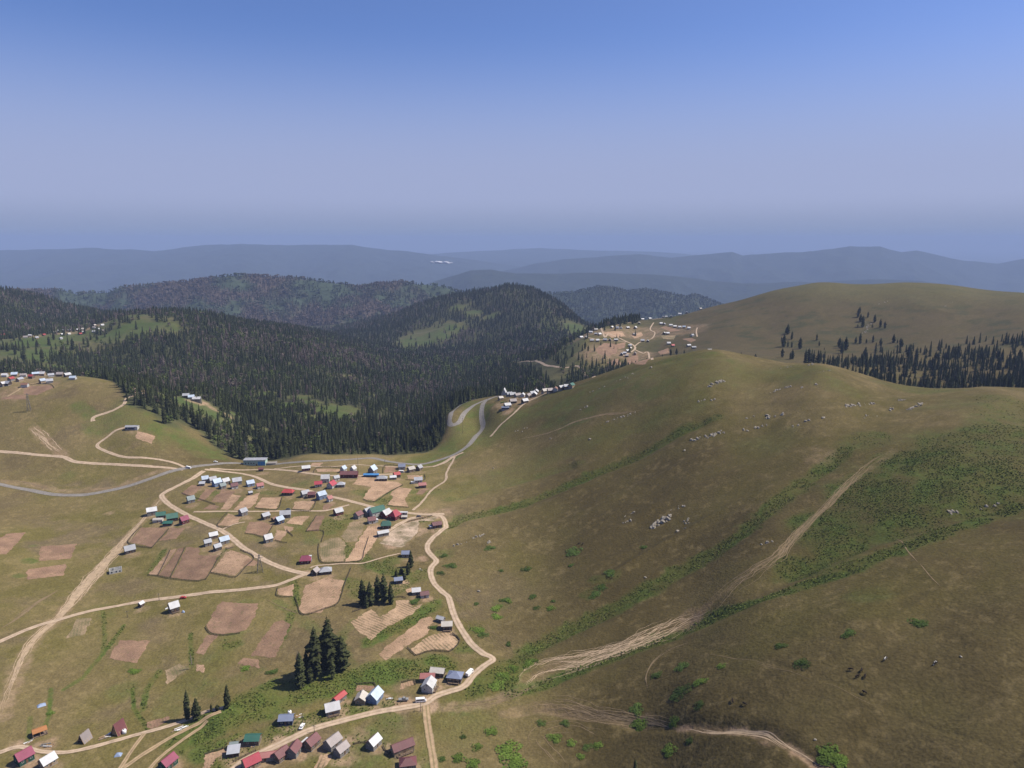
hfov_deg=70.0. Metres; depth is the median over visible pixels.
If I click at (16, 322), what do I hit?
forest
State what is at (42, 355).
spruce tree
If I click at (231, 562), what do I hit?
field
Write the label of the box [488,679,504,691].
bush
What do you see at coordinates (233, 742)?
cottage
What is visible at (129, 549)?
cottage
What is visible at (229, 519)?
field
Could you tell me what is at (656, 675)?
bush
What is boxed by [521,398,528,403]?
cottage
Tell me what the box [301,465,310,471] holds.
cottage
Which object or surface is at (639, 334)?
field
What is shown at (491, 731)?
bush
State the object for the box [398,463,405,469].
cottage
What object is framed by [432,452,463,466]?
dirt road
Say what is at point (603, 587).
bush
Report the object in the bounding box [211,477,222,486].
cottage
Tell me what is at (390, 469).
field
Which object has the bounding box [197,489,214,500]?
field
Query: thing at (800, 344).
spruce tree
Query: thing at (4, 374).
cottage
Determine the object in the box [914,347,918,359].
spruce tree
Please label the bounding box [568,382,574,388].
cottage
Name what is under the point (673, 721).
bush
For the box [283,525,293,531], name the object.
field
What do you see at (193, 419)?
spruce tree
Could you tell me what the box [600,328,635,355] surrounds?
dirt road
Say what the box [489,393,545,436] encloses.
dirt road
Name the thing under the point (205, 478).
cottage
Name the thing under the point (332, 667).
spruce tree
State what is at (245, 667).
bush
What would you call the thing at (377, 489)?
field
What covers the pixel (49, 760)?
cottage
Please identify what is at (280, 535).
field
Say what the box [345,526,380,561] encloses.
field
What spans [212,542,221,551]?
cottage
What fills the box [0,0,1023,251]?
sky
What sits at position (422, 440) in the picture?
spruce tree
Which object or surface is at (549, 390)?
cottage
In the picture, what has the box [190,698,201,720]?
spruce tree
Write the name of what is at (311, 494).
cottage
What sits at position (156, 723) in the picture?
field
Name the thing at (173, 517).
cottage
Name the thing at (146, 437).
field
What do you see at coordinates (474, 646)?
dirt road
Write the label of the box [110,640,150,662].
field
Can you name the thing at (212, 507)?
field
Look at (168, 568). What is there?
field
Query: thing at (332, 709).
cottage
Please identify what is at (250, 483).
cottage
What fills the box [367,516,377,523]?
cottage
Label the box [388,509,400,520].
cottage
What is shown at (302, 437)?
spruce tree
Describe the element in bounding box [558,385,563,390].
cottage
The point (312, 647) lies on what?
spruce tree
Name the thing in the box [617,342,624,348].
field
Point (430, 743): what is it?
dirt road
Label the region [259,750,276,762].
cottage
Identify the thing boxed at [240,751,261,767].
cottage
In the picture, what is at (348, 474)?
cottage
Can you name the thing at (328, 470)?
field
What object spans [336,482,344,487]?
cottage
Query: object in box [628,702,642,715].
bush
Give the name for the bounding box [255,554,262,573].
pylon
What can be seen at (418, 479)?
cottage
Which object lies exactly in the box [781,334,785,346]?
spruce tree
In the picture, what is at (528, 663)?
bush
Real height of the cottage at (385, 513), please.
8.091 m
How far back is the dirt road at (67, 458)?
776.64 m
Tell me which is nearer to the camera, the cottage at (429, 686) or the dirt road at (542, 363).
the cottage at (429, 686)
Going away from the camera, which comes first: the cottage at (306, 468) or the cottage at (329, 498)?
the cottage at (329, 498)
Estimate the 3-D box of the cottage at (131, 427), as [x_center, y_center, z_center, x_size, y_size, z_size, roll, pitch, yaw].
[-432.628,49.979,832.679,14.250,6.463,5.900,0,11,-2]
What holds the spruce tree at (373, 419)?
on the terrain
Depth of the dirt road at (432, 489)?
717.28 m
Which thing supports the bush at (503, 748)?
on the terrain
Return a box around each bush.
[128,668,141,674]
[241,665,250,671]
[265,668,278,674]
[409,598,420,604]
[442,562,456,567]
[451,752,466,762]
[465,758,480,767]
[471,627,484,633]
[471,743,482,751]
[477,632,488,637]
[484,545,495,550]
[484,726,496,735]
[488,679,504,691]
[490,604,501,610]
[491,613,502,619]
[495,739,522,759]
[496,672,509,680]
[499,753,527,767]
[506,664,518,673]
[520,566,531,570]
[523,660,533,667]
[536,719,546,726]
[546,733,562,742]
[547,605,556,610]
[559,720,569,726]
[566,546,582,556]
[567,739,576,745]
[576,753,584,759]
[582,743,592,751]
[588,591,600,598]
[593,583,605,591]
[593,741,603,748]
[603,569,614,576]
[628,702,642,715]
[629,717,647,730]
[651,672,661,678]
[661,742,676,757]
[669,683,691,701]
[669,716,679,727]
[674,661,688,671]
[685,736,692,744]
[692,678,708,686]
[694,700,704,709]
[775,643,787,648]
[793,658,811,668]
[816,743,847,766]
[831,753,849,767]
[840,629,855,637]
[907,618,928,627]
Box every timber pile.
[39,742,53,747]
[98,732,110,740]
[171,724,187,732]
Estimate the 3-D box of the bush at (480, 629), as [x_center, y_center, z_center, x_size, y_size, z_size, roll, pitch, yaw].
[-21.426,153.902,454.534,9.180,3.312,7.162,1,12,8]
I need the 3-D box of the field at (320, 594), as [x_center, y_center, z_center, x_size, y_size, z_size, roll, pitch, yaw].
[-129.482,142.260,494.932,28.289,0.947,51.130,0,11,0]
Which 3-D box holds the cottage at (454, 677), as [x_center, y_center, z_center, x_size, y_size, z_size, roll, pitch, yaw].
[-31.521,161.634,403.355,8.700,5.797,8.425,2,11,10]
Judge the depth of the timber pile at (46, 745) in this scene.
353.40 m
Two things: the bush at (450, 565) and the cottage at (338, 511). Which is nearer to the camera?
the bush at (450, 565)
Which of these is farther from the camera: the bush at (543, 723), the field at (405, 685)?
the field at (405, 685)
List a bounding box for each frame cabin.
[77,728,92,743]
[110,717,127,736]
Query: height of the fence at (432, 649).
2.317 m
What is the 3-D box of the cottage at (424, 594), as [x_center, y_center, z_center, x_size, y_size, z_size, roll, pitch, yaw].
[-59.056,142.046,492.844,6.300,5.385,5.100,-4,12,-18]
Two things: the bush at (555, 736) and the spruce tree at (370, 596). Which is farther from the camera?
the spruce tree at (370, 596)
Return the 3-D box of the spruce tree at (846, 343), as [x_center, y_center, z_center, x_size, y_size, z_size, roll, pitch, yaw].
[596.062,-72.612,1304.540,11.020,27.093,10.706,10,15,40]
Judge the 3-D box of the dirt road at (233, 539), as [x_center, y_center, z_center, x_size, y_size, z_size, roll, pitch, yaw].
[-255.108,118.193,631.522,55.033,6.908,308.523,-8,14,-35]
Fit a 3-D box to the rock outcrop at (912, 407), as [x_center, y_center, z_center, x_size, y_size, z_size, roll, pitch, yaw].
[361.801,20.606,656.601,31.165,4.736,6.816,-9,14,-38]
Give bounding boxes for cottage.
[1,373,8,376]
[5,381,11,385]
[7,376,14,381]
[10,372,18,376]
[12,745,35,766]
[15,377,23,381]
[19,373,26,376]
[20,383,28,387]
[28,374,34,378]
[36,751,58,767]
[38,378,45,382]
[39,371,45,375]
[45,378,52,383]
[55,372,63,376]
[63,372,70,376]
[69,376,76,379]
[123,544,135,554]
[125,425,138,430]
[137,600,144,607]
[146,506,156,516]
[152,518,163,522]
[155,511,165,517]
[157,751,178,767]
[162,521,172,526]
[166,512,177,521]
[167,600,179,613]
[178,514,189,524]
[182,393,189,397]
[186,495,194,503]
[192,396,201,403]
[199,481,204,485]
[201,475,208,482]
[203,538,211,546]
[208,531,217,539]
[209,476,216,482]
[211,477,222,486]
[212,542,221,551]
[218,535,229,544]
[219,482,226,489]
[222,477,230,483]
[226,743,240,757]
[229,741,238,744]
[230,482,238,488]
[232,477,241,484]
[237,507,247,515]
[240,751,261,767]
[243,733,261,746]
[245,479,254,486]
[256,482,263,488]
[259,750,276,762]
[261,511,270,519]
[263,533,272,542]
[271,744,288,763]
[274,515,284,524]
[277,713,294,726]
[279,510,290,517]
[281,489,294,495]
[285,738,302,758]
[299,555,311,564]
[300,489,309,497]
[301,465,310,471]
[301,731,320,751]
[307,491,315,497]
[311,566,319,575]
[314,481,321,487]
[315,490,326,500]
[319,567,331,574]
[321,474,329,482]
[322,731,342,751]
[323,700,340,717]
[326,495,332,501]
[327,480,336,488]
[332,690,347,702]
[332,740,349,758]
[333,475,339,480]
[333,507,343,515]
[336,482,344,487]
[339,471,358,477]
[340,465,346,470]
[350,465,356,470]
[353,510,363,518]
[354,690,368,705]
[363,473,378,476]
[363,507,370,516]
[365,732,382,751]
[366,685,383,705]
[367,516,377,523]
[368,464,377,472]
[368,505,384,516]
[376,475,387,480]
[377,529,388,536]
[379,508,391,518]
[380,520,390,529]
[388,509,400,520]
[389,475,396,479]
[390,737,415,758]
[393,471,400,477]
[394,576,402,583]
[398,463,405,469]
[399,756,416,767]
[400,511,407,514]
[401,550,409,557]
[406,465,415,472]
[411,477,422,483]
[411,587,420,595]
[415,464,422,470]
[418,482,426,487]
[419,590,429,598]
[419,673,434,682]
[421,675,438,693]
[429,521,442,528]
[429,667,444,677]
[435,615,445,622]
[441,621,452,631]
[446,670,463,683]
[501,406,508,410]
[509,398,516,403]
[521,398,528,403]
[547,388,552,393]
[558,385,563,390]
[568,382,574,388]
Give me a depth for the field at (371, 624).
463.75 m
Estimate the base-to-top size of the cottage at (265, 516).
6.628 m
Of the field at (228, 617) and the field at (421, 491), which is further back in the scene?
the field at (421, 491)
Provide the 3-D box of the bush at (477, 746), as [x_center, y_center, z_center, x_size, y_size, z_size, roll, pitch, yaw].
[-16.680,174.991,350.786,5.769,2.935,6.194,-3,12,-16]
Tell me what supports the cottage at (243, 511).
on the terrain
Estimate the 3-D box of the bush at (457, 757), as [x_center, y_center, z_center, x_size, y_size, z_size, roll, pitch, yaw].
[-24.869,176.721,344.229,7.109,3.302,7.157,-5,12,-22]
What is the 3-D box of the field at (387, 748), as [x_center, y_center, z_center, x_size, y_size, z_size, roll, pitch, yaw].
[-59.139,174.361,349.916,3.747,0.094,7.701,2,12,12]
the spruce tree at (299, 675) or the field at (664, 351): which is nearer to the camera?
the spruce tree at (299, 675)
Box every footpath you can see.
[0,589,58,628]
[31,428,61,451]
[61,479,143,493]
[449,580,516,653]
[454,685,534,708]
[518,610,705,684]
[519,408,646,439]
[522,695,677,729]
[528,721,605,765]
[645,643,685,687]
[689,729,824,767]
[693,456,880,623]
[711,654,873,705]
[897,539,938,584]
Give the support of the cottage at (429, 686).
on the terrain
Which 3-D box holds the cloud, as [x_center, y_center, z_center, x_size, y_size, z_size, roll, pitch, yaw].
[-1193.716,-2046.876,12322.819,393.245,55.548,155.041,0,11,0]
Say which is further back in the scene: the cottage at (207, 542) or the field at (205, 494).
the field at (205, 494)
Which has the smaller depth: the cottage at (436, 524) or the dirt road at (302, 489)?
the cottage at (436, 524)
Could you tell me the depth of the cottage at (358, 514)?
626.52 m
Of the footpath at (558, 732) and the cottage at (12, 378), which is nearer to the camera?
the footpath at (558, 732)
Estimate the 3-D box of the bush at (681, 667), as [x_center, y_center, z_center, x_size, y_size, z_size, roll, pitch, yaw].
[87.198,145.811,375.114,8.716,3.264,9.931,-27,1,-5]
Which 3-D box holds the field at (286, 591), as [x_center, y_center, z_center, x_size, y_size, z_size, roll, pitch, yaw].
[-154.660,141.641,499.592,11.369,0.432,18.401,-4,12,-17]
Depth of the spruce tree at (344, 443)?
845.10 m
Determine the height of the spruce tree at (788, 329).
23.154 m
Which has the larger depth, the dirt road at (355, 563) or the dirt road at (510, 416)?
the dirt road at (510, 416)
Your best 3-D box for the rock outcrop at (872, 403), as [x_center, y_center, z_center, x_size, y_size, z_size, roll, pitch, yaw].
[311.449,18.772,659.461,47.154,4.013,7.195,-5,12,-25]
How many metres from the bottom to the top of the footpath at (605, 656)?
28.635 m
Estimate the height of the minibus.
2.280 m
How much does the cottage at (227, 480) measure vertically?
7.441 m
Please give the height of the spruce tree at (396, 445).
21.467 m
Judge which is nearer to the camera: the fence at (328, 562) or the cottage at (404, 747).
the cottage at (404, 747)
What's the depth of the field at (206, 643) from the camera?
440.98 m
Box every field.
[0,532,25,553]
[1,395,25,398]
[23,385,52,394]
[26,564,66,579]
[39,544,76,560]
[66,618,91,637]
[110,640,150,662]
[130,527,166,546]
[135,431,154,443]
[147,716,169,728]
[149,549,175,574]
[158,547,183,576]
[160,527,184,540]
[165,663,188,683]
[171,547,218,579]
[181,485,201,494]
[195,635,217,654]
[196,664,204,672]
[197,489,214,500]
[203,748,226,767]
[204,504,218,509]
[207,601,257,633]
[211,489,234,501]
[211,550,250,575]
[218,514,240,525]
[221,494,239,509]
[234,493,258,509]
[238,658,259,667]
[241,558,256,565]
[245,521,271,535]
[251,620,290,657]
[255,497,280,508]
[273,530,286,540]
[278,584,293,595]
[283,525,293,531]
[286,516,308,524]
[292,500,314,509]
[299,577,343,612]
[307,516,324,530]
[314,754,331,767]
[316,469,339,471]
[319,537,345,561]
[323,504,332,509]
[341,519,364,541]
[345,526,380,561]
[351,600,421,639]
[353,477,401,500]
[356,685,374,690]
[379,516,437,546]
[379,617,434,659]
[382,743,390,753]
[384,466,396,472]
[388,487,410,506]
[400,681,414,688]
[407,475,422,478]
[411,633,458,653]
[416,489,427,494]
[595,343,617,355]
[604,331,624,337]
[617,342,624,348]
[627,354,649,364]
[631,332,642,337]
[658,348,668,354]
[661,326,679,331]
[661,335,675,338]
[683,338,694,341]
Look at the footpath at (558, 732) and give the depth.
356.21 m
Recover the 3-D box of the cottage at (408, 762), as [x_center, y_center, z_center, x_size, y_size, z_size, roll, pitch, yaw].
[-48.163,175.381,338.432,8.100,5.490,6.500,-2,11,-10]
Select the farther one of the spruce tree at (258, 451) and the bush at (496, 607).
the spruce tree at (258, 451)
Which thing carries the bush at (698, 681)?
on the terrain
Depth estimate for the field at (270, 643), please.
439.63 m
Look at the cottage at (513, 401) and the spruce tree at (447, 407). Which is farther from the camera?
the spruce tree at (447, 407)
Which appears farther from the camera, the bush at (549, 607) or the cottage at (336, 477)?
the cottage at (336, 477)
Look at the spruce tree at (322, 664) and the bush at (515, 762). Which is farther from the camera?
the spruce tree at (322, 664)
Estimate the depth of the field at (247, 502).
678.93 m
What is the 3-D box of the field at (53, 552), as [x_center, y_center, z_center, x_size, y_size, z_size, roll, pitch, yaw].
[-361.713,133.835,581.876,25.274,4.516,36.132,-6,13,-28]
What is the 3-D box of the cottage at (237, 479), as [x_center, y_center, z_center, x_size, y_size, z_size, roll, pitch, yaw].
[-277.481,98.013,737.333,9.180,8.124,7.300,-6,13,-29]
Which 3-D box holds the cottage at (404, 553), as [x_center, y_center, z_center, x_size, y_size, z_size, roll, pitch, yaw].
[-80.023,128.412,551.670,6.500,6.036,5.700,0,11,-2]
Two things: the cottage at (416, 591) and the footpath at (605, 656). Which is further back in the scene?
the cottage at (416, 591)
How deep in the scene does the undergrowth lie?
454.11 m
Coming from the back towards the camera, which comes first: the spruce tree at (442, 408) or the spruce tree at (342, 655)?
the spruce tree at (442, 408)
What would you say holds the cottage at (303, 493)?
on the terrain
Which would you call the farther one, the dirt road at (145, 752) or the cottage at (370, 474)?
the cottage at (370, 474)
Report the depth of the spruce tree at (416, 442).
867.95 m
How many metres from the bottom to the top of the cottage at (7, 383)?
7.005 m
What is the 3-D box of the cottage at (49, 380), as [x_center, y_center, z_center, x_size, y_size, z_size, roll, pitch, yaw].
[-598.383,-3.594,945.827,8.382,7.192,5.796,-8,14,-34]
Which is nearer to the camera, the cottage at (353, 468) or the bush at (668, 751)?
the bush at (668, 751)
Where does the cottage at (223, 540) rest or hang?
on the terrain
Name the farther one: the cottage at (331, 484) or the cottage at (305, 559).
the cottage at (331, 484)
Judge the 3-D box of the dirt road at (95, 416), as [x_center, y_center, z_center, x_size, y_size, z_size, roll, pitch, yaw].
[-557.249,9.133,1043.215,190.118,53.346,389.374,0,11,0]
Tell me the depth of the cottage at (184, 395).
988.00 m
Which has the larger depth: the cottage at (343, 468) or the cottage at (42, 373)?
the cottage at (42, 373)
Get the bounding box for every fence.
[128,526,151,547]
[147,555,219,581]
[204,740,240,754]
[205,626,239,635]
[210,549,253,577]
[233,750,255,761]
[295,568,350,614]
[318,544,344,563]
[407,632,459,654]
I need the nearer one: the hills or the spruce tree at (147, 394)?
the spruce tree at (147, 394)
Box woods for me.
[21,272,723,325]
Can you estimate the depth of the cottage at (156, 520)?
640.10 m
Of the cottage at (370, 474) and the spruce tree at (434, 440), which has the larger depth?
the spruce tree at (434, 440)
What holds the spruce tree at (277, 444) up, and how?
on the terrain
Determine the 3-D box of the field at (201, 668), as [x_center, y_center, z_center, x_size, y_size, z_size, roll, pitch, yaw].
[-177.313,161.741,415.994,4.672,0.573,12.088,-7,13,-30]
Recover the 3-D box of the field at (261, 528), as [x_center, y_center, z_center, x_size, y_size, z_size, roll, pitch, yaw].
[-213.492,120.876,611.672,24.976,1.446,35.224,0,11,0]
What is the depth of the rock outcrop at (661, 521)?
549.78 m
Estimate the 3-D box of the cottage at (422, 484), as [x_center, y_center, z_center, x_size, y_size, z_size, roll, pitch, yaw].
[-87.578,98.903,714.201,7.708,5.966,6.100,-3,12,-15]
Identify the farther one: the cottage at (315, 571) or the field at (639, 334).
the field at (639, 334)
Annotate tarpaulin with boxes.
[37,703,45,707]
[114,752,122,756]
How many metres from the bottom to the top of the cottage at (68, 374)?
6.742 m
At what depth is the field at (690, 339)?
1489.55 m
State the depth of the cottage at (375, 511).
630.89 m
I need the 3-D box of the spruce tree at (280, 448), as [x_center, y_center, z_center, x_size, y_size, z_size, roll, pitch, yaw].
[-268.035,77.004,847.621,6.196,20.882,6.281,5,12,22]
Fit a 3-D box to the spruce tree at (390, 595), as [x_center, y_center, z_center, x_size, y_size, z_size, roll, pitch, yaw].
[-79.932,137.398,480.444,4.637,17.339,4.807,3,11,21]
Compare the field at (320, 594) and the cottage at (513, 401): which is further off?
the cottage at (513, 401)
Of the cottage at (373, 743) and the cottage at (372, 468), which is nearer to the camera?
the cottage at (373, 743)
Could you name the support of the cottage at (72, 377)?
on the terrain
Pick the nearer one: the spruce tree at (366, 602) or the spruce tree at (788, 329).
the spruce tree at (366, 602)
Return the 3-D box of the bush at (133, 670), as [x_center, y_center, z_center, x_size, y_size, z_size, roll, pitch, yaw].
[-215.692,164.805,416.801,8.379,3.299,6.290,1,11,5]
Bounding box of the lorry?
[465,668,473,676]
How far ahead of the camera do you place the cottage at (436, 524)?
606.86 m
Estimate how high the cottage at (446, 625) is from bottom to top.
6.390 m
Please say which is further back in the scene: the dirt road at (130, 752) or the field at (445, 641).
the field at (445, 641)
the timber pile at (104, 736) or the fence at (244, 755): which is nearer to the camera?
the fence at (244, 755)
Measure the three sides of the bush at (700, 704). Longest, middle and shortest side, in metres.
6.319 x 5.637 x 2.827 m
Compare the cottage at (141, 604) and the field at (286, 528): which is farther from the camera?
the field at (286, 528)
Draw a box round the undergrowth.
[101,390,1023,767]
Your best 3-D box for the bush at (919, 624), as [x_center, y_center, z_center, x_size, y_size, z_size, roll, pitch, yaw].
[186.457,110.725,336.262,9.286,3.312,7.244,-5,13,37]
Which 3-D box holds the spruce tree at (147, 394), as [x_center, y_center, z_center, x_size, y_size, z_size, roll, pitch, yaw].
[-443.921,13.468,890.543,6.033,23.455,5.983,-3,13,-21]
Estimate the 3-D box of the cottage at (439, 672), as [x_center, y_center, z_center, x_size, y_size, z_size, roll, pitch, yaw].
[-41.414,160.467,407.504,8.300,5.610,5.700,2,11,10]
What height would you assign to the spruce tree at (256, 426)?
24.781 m
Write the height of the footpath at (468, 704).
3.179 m
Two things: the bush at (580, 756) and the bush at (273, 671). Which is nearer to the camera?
the bush at (580, 756)
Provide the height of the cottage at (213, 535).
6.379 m
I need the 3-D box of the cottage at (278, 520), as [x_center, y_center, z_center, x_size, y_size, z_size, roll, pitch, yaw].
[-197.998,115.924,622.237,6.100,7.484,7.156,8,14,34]
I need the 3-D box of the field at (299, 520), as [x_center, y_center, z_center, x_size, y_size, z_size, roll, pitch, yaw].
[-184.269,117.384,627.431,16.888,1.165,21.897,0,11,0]
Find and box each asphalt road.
[0,395,500,495]
[447,398,488,426]
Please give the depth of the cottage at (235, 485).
720.55 m
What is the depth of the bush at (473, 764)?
339.57 m
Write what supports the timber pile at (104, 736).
on the terrain
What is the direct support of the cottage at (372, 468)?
on the terrain
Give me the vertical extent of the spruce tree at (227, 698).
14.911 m
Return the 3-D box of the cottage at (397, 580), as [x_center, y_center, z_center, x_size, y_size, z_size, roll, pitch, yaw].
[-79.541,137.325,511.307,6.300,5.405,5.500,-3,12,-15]
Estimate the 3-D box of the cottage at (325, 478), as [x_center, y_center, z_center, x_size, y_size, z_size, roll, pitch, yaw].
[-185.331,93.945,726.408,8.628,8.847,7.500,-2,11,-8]
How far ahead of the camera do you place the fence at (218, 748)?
349.17 m
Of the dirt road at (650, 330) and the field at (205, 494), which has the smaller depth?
the field at (205, 494)
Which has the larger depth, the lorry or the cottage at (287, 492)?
the cottage at (287, 492)
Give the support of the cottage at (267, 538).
on the terrain
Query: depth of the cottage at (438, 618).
461.75 m
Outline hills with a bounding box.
[0,244,1023,325]
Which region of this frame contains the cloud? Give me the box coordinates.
[430,261,452,263]
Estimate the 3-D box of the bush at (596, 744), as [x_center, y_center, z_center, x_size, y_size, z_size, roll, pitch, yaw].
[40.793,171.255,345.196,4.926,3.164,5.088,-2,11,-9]
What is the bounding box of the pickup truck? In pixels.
[398,696,408,701]
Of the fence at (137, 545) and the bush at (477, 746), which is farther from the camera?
the fence at (137, 545)
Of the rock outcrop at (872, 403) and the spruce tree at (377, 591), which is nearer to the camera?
the spruce tree at (377, 591)
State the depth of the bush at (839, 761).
277.64 m
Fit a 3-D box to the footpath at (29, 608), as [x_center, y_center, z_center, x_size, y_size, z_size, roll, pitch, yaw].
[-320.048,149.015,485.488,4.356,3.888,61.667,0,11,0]
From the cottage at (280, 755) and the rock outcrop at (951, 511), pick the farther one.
the rock outcrop at (951, 511)
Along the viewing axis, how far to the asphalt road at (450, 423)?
926.32 m
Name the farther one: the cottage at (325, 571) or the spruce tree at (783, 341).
the spruce tree at (783, 341)
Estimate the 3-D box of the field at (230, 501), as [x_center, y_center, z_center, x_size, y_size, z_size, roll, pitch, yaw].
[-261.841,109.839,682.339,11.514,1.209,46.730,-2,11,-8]
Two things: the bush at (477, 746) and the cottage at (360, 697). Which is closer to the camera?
the bush at (477, 746)
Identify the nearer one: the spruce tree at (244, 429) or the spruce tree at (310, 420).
the spruce tree at (244, 429)
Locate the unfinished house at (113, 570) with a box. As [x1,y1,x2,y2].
[109,566,121,574]
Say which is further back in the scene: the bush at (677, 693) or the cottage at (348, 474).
the cottage at (348, 474)
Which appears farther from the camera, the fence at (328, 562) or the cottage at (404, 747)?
the fence at (328, 562)
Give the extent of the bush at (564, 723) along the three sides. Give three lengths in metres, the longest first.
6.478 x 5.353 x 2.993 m
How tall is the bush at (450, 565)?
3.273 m
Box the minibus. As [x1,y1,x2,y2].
[415,697,425,702]
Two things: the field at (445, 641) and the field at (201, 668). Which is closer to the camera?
the field at (201, 668)
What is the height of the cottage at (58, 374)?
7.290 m
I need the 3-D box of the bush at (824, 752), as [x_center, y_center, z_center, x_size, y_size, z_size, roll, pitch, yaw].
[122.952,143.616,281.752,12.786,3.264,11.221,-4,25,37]
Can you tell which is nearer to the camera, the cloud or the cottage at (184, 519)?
the cottage at (184, 519)
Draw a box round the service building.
[243,457,276,465]
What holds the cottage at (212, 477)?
on the terrain
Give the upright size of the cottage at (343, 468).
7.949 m
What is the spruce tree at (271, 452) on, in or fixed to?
on the terrain
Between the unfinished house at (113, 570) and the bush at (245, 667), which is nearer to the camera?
the bush at (245, 667)
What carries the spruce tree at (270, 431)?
on the terrain
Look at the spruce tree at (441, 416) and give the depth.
920.78 m
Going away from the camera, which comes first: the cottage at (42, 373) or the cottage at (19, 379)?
the cottage at (19, 379)
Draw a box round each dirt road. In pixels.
[0,450,176,468]
[0,499,159,711]
[0,573,307,642]
[0,706,223,753]
[90,388,142,421]
[95,427,184,466]
[118,733,146,767]
[123,710,220,767]
[148,720,207,767]
[159,470,310,575]
[194,504,348,511]
[205,469,444,514]
[210,468,392,475]
[231,514,495,767]
[274,455,454,468]
[310,553,400,567]
[383,516,419,536]
[412,457,454,509]
[422,705,438,767]
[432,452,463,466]
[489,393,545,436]
[521,360,595,377]
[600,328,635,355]
[634,349,653,359]
[635,322,655,345]
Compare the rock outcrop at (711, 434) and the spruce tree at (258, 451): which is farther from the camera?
the spruce tree at (258, 451)
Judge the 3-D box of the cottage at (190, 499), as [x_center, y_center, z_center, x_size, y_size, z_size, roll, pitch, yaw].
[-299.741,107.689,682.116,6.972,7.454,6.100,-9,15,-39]
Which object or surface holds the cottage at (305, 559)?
on the terrain
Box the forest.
[0,281,1023,458]
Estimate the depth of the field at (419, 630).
444.17 m
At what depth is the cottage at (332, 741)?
348.47 m
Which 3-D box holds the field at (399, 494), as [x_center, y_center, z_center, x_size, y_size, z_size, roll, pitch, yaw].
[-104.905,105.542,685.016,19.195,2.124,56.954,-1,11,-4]
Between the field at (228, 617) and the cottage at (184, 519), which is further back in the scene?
the cottage at (184, 519)
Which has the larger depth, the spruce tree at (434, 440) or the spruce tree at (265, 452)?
the spruce tree at (434, 440)
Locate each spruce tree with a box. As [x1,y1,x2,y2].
[21,351,26,360]
[39,347,44,361]
[59,346,65,357]
[70,337,74,349]
[145,387,149,402]
[161,406,166,422]
[164,395,171,410]
[183,690,190,719]
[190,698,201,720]
[191,410,196,425]
[196,413,200,429]
[206,415,210,431]
[207,423,211,438]
[212,423,216,438]
[223,685,230,708]
[230,437,235,455]
[234,439,236,455]
[237,441,244,458]
[242,425,247,439]
[254,421,258,432]
[256,441,260,457]
[263,443,268,458]
[265,431,268,445]
[268,443,274,458]
[269,427,272,439]
[276,438,281,451]
[278,442,282,456]
[281,434,288,452]
[293,652,305,687]
[300,432,305,449]
[303,650,308,678]
[304,627,322,678]
[306,662,313,683]
[307,414,312,425]
[318,414,322,426]
[318,616,338,669]
[320,646,325,671]
[329,657,335,678]
[330,437,335,453]
[334,634,350,670]
[341,437,347,452]
[358,578,366,604]
[363,594,369,608]
[366,581,374,606]
[371,414,375,425]
[373,575,380,599]
[379,573,387,601]
[387,582,393,604]
[394,439,398,452]
[402,435,405,449]
[406,562,410,574]
[408,550,413,567]
[415,435,418,449]
[420,435,424,449]
[432,427,437,447]
[440,402,444,418]
[440,411,442,425]
[444,400,448,413]
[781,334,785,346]
[786,323,789,333]
[798,338,802,348]
[803,349,808,362]
[807,348,812,362]
[840,341,844,352]
[844,337,848,349]
[861,315,864,326]
[906,343,912,358]
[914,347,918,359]
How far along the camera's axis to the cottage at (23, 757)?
340.42 m
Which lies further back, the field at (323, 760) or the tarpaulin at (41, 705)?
the tarpaulin at (41, 705)
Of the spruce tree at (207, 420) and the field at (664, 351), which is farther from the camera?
the field at (664, 351)
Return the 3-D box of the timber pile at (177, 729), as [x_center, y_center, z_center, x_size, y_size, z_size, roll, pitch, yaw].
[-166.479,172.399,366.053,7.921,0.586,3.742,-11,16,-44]
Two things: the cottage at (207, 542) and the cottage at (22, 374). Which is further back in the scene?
the cottage at (22, 374)
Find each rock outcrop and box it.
[649,514,671,528]
[690,430,724,440]
[707,379,724,386]
[845,402,874,407]
[906,402,922,409]
[947,509,958,514]
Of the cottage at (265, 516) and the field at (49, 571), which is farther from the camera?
the cottage at (265, 516)
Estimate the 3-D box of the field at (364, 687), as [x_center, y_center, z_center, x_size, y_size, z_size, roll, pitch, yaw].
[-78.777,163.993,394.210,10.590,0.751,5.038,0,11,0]
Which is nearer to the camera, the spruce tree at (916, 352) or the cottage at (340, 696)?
the cottage at (340, 696)
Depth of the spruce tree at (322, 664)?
403.67 m
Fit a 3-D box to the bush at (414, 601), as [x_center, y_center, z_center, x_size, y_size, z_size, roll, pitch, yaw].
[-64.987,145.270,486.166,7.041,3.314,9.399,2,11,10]
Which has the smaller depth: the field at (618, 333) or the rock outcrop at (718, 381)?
the rock outcrop at (718, 381)
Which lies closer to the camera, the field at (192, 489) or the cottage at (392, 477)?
the field at (192, 489)
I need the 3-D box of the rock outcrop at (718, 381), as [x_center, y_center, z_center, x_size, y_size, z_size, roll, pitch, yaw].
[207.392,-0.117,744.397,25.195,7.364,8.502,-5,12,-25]
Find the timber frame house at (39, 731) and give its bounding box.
[31,725,47,737]
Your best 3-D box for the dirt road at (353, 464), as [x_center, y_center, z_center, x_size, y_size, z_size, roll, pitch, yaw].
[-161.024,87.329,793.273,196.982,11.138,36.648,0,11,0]
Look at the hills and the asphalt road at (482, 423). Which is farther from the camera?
the hills
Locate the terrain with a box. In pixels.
[0,282,1023,767]
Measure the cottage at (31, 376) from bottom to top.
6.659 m
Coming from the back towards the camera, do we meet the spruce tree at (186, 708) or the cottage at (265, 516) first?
the cottage at (265, 516)
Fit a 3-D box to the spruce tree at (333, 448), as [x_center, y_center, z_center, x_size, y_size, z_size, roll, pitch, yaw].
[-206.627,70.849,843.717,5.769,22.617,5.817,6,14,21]

